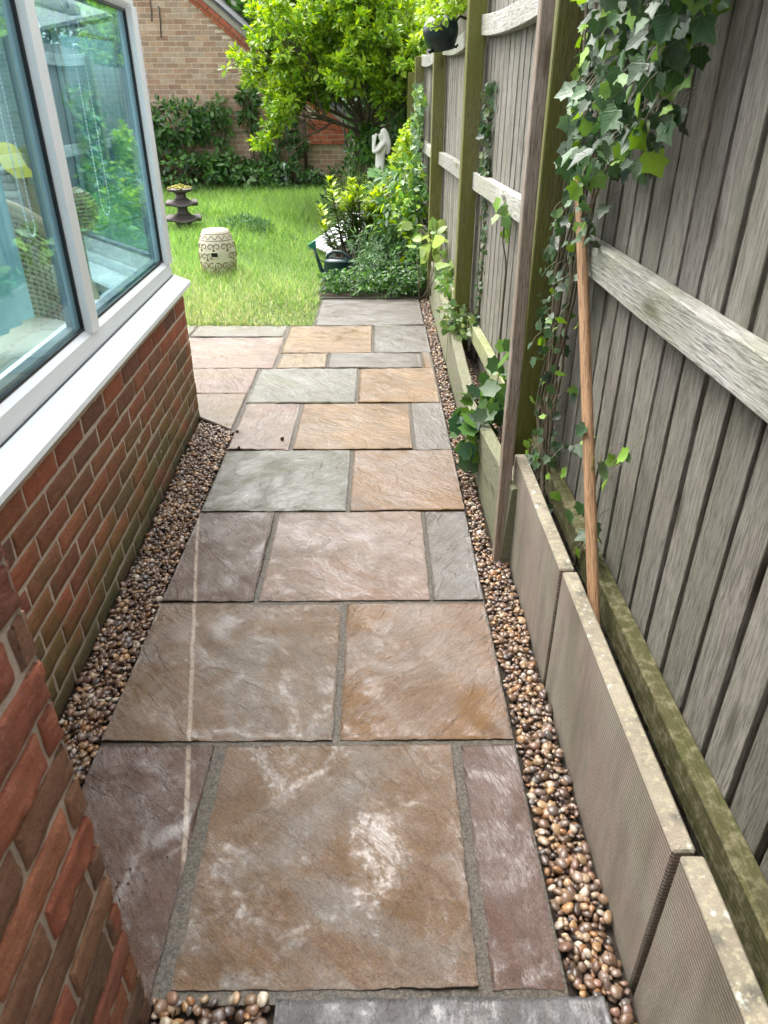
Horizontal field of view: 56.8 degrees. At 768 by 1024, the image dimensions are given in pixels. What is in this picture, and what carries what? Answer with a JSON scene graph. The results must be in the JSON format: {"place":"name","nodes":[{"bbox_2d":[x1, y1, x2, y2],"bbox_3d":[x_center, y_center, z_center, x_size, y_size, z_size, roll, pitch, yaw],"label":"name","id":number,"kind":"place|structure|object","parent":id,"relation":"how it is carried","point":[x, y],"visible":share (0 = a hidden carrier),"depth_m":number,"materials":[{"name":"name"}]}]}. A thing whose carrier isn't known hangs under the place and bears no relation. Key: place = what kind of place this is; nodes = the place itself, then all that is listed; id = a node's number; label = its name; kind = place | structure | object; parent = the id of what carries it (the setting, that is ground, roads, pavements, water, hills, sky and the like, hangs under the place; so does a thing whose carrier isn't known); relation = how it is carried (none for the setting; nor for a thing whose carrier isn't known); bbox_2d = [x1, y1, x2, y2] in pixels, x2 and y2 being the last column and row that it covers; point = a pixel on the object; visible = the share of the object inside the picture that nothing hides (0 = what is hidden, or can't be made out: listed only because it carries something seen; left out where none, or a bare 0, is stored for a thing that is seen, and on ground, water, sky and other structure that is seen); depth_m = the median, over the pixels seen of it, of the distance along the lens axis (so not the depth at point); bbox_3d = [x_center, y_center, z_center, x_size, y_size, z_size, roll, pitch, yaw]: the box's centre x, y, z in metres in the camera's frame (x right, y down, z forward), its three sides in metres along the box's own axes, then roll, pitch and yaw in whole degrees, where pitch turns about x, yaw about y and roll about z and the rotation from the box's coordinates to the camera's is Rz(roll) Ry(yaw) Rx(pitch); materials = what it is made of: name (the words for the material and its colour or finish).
{"place":"outdoors","nodes":[
{"label":"outdoors","id":0,"kind":"place"},
{"bbox_2d":[0,142,41,216],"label":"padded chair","id":1,"kind":"object","parent":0,"point":[9,183],"visible":0.23,"depth_m":3.58,"materials":[{"name":"fabric"}]},
{"bbox_2d":[35,181,425,325],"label":"lawn","id":2,"kind":"structure","parent":0,"point":[221,323],"depth_m":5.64,"materials":[{"name":"green plant"}]},
{"bbox_2d":[73,94,230,196],"bbox_3d":[-4.125,-6.256,12.312,2.924,1.747,1.257,0,30,0],"label":"climbing shrub","id":3,"kind":"object","parent":2,"relation":"on","point":[121,152],"visible":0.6,"depth_m":12.16,"materials":[{"name":"green plant"}]},
{"bbox_2d":[165,183,201,229],"bbox_3d":[-2.558,-3.843,9.016,0.450,0.606,0.450,-6,31,-11],"label":"fountain","id":4,"kind":"object","parent":2,"relation":"on","point":[181,202],"visible":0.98,"depth_m":8.89,"materials":[{"name":"grey stone"}]},
{"bbox_2d":[198,227,236,277],"bbox_3d":[-1.595,-2.480,6.809,0.357,0.442,0.360,0,30,0],"label":"ceramic stool","id":5,"kind":"object","parent":2,"relation":"on","point":[217,250],"visible":0.93,"depth_m":6.68,"materials":[{"name":"beige ceramic"}]},
{"bbox_2d":[204,91,277,191],"bbox_3d":[-2.536,-6.377,12.438,1.379,1.721,0.809,7,31,12],"label":"climbing shrub","id":6,"kind":"object","parent":2,"relation":"on","point":[235,177],"visible":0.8,"depth_m":12.46,"materials":[{"name":"green plant"}]},
{"bbox_2d":[213,212,275,235],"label":"lawn weed","id":7,"kind":"object","parent":2,"relation":"on","point":[248,221],"visible":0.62,"depth_m":8.82,"materials":[{"name":"green plant"}]},
{"bbox_2d":[232,84,284,186],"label":"climbing shrub","id":8,"kind":"object","parent":2,"relation":"on","point":[252,124],"visible":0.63,"depth_m":12.44,"materials":[{"name":"green plant"}]},
{"bbox_2d":[283,163,289,181],"bbox_3d":[-1.746,-5.934,12.667,0.128,0.523,0.128,0,30,0],"label":"pale ornament","id":9,"kind":"object","parent":2,"relation":"on","point":[285,179],"visible":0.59,"depth_m":12.61,"materials":[{"name":"grey stone"}]},
{"bbox_2d":[251,115,327,192],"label":"climbing shrub","id":10,"kind":"object","parent":2,"relation":"on","point":[312,177],"visible":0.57,"depth_m":12.56,"materials":[{"name":"green plant"}]},
{"bbox_2d":[206,0,428,183],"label":"young tree","id":11,"kind":"object","parent":2,"relation":"on","point":[313,50],"visible":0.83,"depth_m":8.98,"materials":[{"name":"green plant"}]},
{"bbox_2d":[314,156,373,216],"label":"dark shrub","id":12,"kind":"object","parent":2,"relation":"on","point":[350,163],"visible":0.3,"depth_m":9.94,"materials":[{"name":"green plant"}]},
{"bbox_2d":[308,177,422,257],"bbox_3d":[-0.165,-3.174,7.659,1.208,0.810,0.640,-13,32,-21],"label":"garden recliner","id":13,"kind":"object","parent":2,"relation":"on","point":[321,245],"visible":0.12,"depth_m":7.58,"materials":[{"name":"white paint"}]},
{"bbox_2d":[319,297,420,301],"bbox_3d":[-0.117,-1.823,6.144,0.880,0.076,0.033,0,30,0],"label":"lawn edging board","id":14,"kind":"object","parent":2,"relation":"on","point":[350,298],"visible":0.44,"depth_m":6.12,"materials":[{"name":"wood"}]},
{"bbox_2d":[355,110,400,183],"bbox_3d":[0.133,-5.786,11.587,1.200,1.350,0.050,0,30,0],"label":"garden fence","id":15,"kind":"object","parent":2,"relation":"on","point":[357,134],"visible":0.02,"depth_m":11.36,"materials":[{"name":"brown wood"}]},
{"bbox_2d":[372,128,390,182],"bbox_3d":[-0.049,-4.479,9.540,0.283,1.200,0.280,0,30,0],"label":"statue","id":16,"kind":"object","parent":2,"relation":"on","point":[381,148],"visible":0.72,"depth_m":9.29,"materials":[{"name":"white stone"}]},
{"bbox_2d":[81,299,611,1023],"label":"path","id":17,"kind":"structure","parent":0,"point":[305,775],"depth_m":1.92,"materials":[{"name":"stone"}]},
{"bbox_2d":[107,856,168,936],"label":"soil crumbs","id":18,"kind":"object","parent":17,"relation":"on","point":[128,882],"visible":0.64,"depth_m":1.55,"materials":[{"name":"black soil"}]},
{"bbox_2d":[59,303,638,1023],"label":"gravel bed","id":19,"kind":"object","parent":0,"point":[269,1015],"visible":0.05,"depth_m":1.84,"materials":[{"name":"brown gravel"}]},
{"bbox_2d":[59,420,234,783],"bbox_3d":[-0.871,0.224,2.594,0.224,0.046,2.864,0,30,0],"label":"pebble strip","id":20,"kind":"object","parent":19,"relation":"on","point":[91,703],"visible":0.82,"depth_m":2.44,"materials":[{"name":"brown gravel"}]},
{"bbox_2d":[151,991,270,1023],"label":"pebble strip","id":21,"kind":"object","parent":19,"relation":"on","point":[251,1012],"visible":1,"depth_m":1.34,"materials":[{"name":"brown gravel"}]},
{"bbox_2d":[420,298,636,1023],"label":"pebble strip","id":22,"kind":"object","parent":19,"relation":"on","point":[568,898],"visible":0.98,"depth_m":1.79,"materials":[{"name":"brown gravel"}]},
{"bbox_2d":[492,0,554,560],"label":"wooden batten","id":23,"kind":"object","parent":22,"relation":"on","point":[542,48],"visible":0.92,"depth_m":2.24,"materials":[{"name":"wood"}]},
{"bbox_2d":[465,346,502,437],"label":"border soil","id":24,"kind":"structure","parent":0,"point":[476,369],"depth_m":4.24,"materials":[{"name":"brown soil"}]},
{"bbox_2d":[401,217,454,297],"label":"wild plant","id":25,"kind":"object","parent":24,"relation":"on","point":[439,227],"visible":0.91,"depth_m":5.61,"materials":[{"name":"green plant"}]},
{"bbox_2d":[434,269,453,299],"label":"wild plant","id":26,"kind":"object","parent":24,"relation":"on","point":[440,286],"visible":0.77,"depth_m":5.09,"materials":[{"name":"green plant"}]},
{"bbox_2d":[433,298,475,350],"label":"wild plant","id":27,"kind":"object","parent":24,"relation":"on","point":[456,321],"visible":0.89,"depth_m":4.28,"materials":[{"name":"green plant"}]},
{"bbox_2d":[448,338,509,473],"bbox_3d":[0.480,-0.501,3.158,0.336,0.580,0.513,18,34,28],"label":"wild plant","id":28,"kind":"object","parent":24,"relation":"on","point":[466,421],"visible":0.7,"depth_m":3.10,"materials":[{"name":"green plant"}]},
{"bbox_2d":[463,348,501,441],"bbox_3d":[0.508,-0.971,4.410,0.143,0.031,4.035,0,30,0],"label":"pebble strip","id":29,"kind":"object","parent":24,"relation":"on","point":[476,384],"visible":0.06,"depth_m":4.02,"materials":[{"name":"brown gravel"}]},
{"bbox_2d":[547,500,732,923],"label":"planting soil","id":30,"kind":"structure","parent":0,"point":[663,770],"depth_m":1.79,"materials":[{"name":"brown soil"}]},
{"bbox_2d":[575,179,600,626],"bbox_3d":[0.558,-0.293,1.951,0.032,1.570,0.032,1,-9,1],"label":"wooden pole","id":31,"kind":"object","parent":30,"relation":"on","point":[592,568],"visible":0.64,"depth_m":1.93,"materials":[{"name":"brown wood"}]},
{"label":"ground","id":32,"kind":"structure","parent":0,"visible":0},
{"bbox_2d":[0,541,152,1023],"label":"brick wall","id":33,"kind":"structure","parent":32,"relation":"on","point":[66,956],"depth_m":0.93,"materials":[{"name":"red brick"}]},
{"bbox_2d":[0,0,199,720],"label":"conservatory","id":34,"kind":"object","parent":32,"relation":"on","point":[99,415],"visible":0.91,"depth_m":2.31,"materials":[{"name":"red brick"}]},
{"bbox_2d":[0,77,35,236],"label":"blind chain","id":35,"kind":"object","parent":34,"relation":"hanging from","point":[20,165],"visible":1,"depth_m":2.14,"materials":[{"name":"grey plastic"}]},
{"bbox_2d":[0,0,80,335],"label":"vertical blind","id":36,"kind":"object","parent":34,"relation":"attached to","point":[16,309],"visible":0.97,"depth_m":2.22,"materials":[{"name":"fabric"}]},
{"bbox_2d":[0,199,99,373],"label":"wicker armchair","id":37,"kind":"object","parent":34,"relation":"in","point":[28,335],"visible":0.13,"depth_m":3.26,"materials":[{"name":"beige wicker"}]},
{"bbox_2d":[60,0,110,214],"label":"blind chain","id":38,"kind":"object","parent":34,"relation":"hanging from","point":[64,4],"visible":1,"depth_m":2.65,"materials":[{"name":"grey plastic"}]},
{"bbox_2d":[72,187,99,274],"bbox_3d":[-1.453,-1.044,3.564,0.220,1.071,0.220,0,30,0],"label":"wicker chair","id":39,"kind":"object","parent":34,"relation":"in","point":[88,220],"visible":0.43,"depth_m":3.31,"materials":[{"name":"beige wicker"}]},
{"bbox_2d":[0,0,171,444],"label":"window frame","id":40,"kind":"structure","parent":34,"relation":"in","point":[17,407],"depth_m":2.47,"materials":[{"name":"grey plastic"}]},
{"bbox_2d":[0,0,354,192],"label":"brick house","id":41,"kind":"structure","parent":32,"relation":"on","point":[184,45],"depth_m":12.25,"materials":[{"name":"brick"}]},
{"bbox_2d":[225,0,371,105],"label":"background tree","id":42,"kind":"object","parent":32,"relation":"on","point":[236,5],"depth_m":13.74,"materials":[{"name":"green plant"}]},
{"bbox_2d":[342,75,398,183],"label":"hedge","id":43,"kind":"object","parent":32,"relation":"on","point":[347,150],"visible":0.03,"depth_m":11.88,"materials":[{"name":"green plant"}]},
{"bbox_2d":[317,221,428,298],"bbox_3d":[-0.105,-3.137,8.433,0.990,0.130,5.260,0,30,0],"label":"flower bed","id":44,"kind":"object","parent":32,"relation":"on","point":[340,294],"visible":0.1,"depth_m":6.14,"materials":[{"name":"soil"}]},
{"bbox_2d":[307,240,354,279],"bbox_3d":[-0.491,-2.348,6.641,0.444,0.362,0.196,4,30,6],"label":"watering can","id":45,"kind":"object","parent":44,"relation":"on","point":[334,263],"visible":0.77,"depth_m":6.59,"materials":[{"name":"green plastic"}]},
{"bbox_2d":[323,156,372,213],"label":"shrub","id":46,"kind":"object","parent":44,"relation":"on","point":[357,174],"visible":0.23,"depth_m":9.25,"materials":[{"name":"green plant"}]},
{"bbox_2d":[315,175,399,264],"bbox_3d":[-0.241,-2.841,6.985,0.892,0.880,0.673,0,30,0],"label":"evergreen shrub","id":47,"kind":"object","parent":44,"relation":"on","point":[349,204],"visible":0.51,"depth_m":6.86,"materials":[{"name":"green plant"}]},
{"bbox_2d":[316,242,426,299],"bbox_3d":[-0.080,-2.161,6.314,1.037,0.491,0.793,0,30,0],"label":"ground cover plant","id":48,"kind":"object","parent":44,"relation":"on","point":[345,285],"visible":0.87,"depth_m":6.16,"materials":[{"name":"green plant"}]},
{"bbox_2d":[356,153,397,210],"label":"leafy shrub","id":49,"kind":"object","parent":44,"relation":"on","point":[370,182],"visible":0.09,"depth_m":8.59,"materials":[{"name":"green plant"}]},
{"bbox_2d":[351,98,406,176],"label":"leafy shrub","id":50,"kind":"object","parent":44,"relation":"on","point":[368,156],"visible":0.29,"depth_m":9.90,"materials":[{"name":"green plant"}]},
{"bbox_2d":[346,218,414,285],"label":"fern like plant","id":51,"kind":"object","parent":44,"relation":"on","point":[370,255],"visible":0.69,"depth_m":6.47,"materials":[{"name":"green plant"}]},
{"bbox_2d":[363,161,408,214],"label":"border plant","id":52,"kind":"object","parent":44,"relation":"on","point":[371,172],"visible":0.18,"depth_m":7.11,"materials":[{"name":"green plant"}]},
{"bbox_2d":[360,152,428,276],"bbox_3d":[0.094,-2.799,6.726,0.730,1.066,1.270,0,30,0],"label":"border plant","id":53,"kind":"object","parent":44,"relation":"on","point":[413,197],"visible":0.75,"depth_m":6.57,"materials":[{"name":"green plant"}]},
{"bbox_2d":[388,118,413,238],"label":"golden shrub","id":54,"kind":"object","parent":44,"relation":"on","point":[403,143],"visible":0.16,"depth_m":7.75,"materials":[{"name":"yellow plant"}]},
{"bbox_2d":[370,1,419,109],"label":"background tree","id":55,"kind":"object","parent":32,"relation":"on","point":[413,16],"depth_m":11.46,"materials":[{"name":"green plant"}]},
{"bbox_2d":[426,261,450,363],"bbox_3d":[0.424,-1.650,5.567,0.056,0.390,2.220,0,30,0],"label":"timber edging","id":56,"kind":"object","parent":32,"relation":"on","point":[436,300],"visible":0.43,"depth_m":5.23,"materials":[{"name":"beige wood"}]},
{"bbox_2d":[446,331,474,438],"bbox_3d":[0.433,-0.766,4.091,0.064,0.342,1.161,0,30,0],"label":"timber edging","id":57,"kind":"object","parent":32,"relation":"on","point":[460,379],"visible":0.61,"depth_m":4.01,"materials":[{"name":"beige wood"}]},
{"bbox_2d":[464,401,517,565],"bbox_3d":[0.450,-0.194,3.065,0.078,0.381,1.112,-1,30,-1],"label":"timber edging","id":58,"kind":"object","parent":32,"relation":"on","point":[489,450],"visible":0.44,"depth_m":2.84,"materials":[{"name":"beige wood"}]},
{"bbox_2d":[509,454,573,686],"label":"upright paving slab","id":59,"kind":"structure","parent":32,"relation":"on","point":[540,564],"depth_m":2.21,"materials":[{"name":"concrete"}]},
{"bbox_2d":[401,0,767,1003],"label":"fence","id":60,"kind":"object","parent":32,"relation":"on","point":[679,300],"visible":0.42,"depth_m":1.57,"materials":[{"name":"grey wood"}]},
{"bbox_2d":[409,79,428,244],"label":"ivy","id":61,"kind":"object","parent":60,"relation":"attached to","point":[420,103],"visible":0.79,"depth_m":6.67,"materials":[{"name":"green plant"}]},
{"bbox_2d":[409,0,467,44],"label":"trailing shrub","id":62,"kind":"object","parent":60,"relation":"on","point":[434,9],"visible":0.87,"depth_m":3.92,"materials":[{"name":"green plant"}]},
{"bbox_2d":[423,13,466,53],"bbox_3d":[0.339,-2.791,4.146,0.227,0.200,0.207,23,37,34],"label":"hanging pot","id":63,"kind":"object","parent":60,"relation":"hanging from","point":[443,39],"visible":0.82,"depth_m":4.10,"materials":[{"name":"black plastic"}]},
{"bbox_2d":[472,79,499,363],"bbox_3d":[0.544,-1.552,3.944,0.126,1.493,0.270,0,30,0],"label":"ivy","id":64,"kind":"object","parent":60,"relation":"attached to","point":[488,97],"visible":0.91,"depth_m":3.74,"materials":[{"name":"green plant"}]},
{"bbox_2d":[491,189,511,360],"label":"ivy","id":65,"kind":"object","parent":60,"relation":"on","point":[506,221],"visible":0.93,"depth_m":3.17,"materials":[{"name":"green plant"}]},
{"bbox_2d":[560,421,641,567],"bbox_3d":[0.579,0.005,2.047,0.102,0.620,0.460,-3,30,-5],"label":"ivy","id":66,"kind":"object","parent":60,"relation":"attached to","point":[602,469],"visible":0.69,"depth_m":1.93,"materials":[{"name":"green plant"}]},
{"bbox_2d":[523,0,731,512],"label":"ivy","id":67,"kind":"object","parent":60,"relation":"attached to","point":[626,33],"visible":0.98,"depth_m":1.61,"materials":[{"name":"green plant"}]},
{"bbox_2d":[545,572,694,996],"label":"upright paving slab","id":68,"kind":"structure","parent":32,"relation":"on","point":[639,840],"depth_m":1.49,"materials":[{"name":"concrete"}]},
{"bbox_2d":[633,857,767,1023],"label":"upright paving slab","id":69,"kind":"structure","parent":32,"relation":"on","point":[697,968],"depth_m":1.11,"materials":[{"name":"concrete"}]}
]}

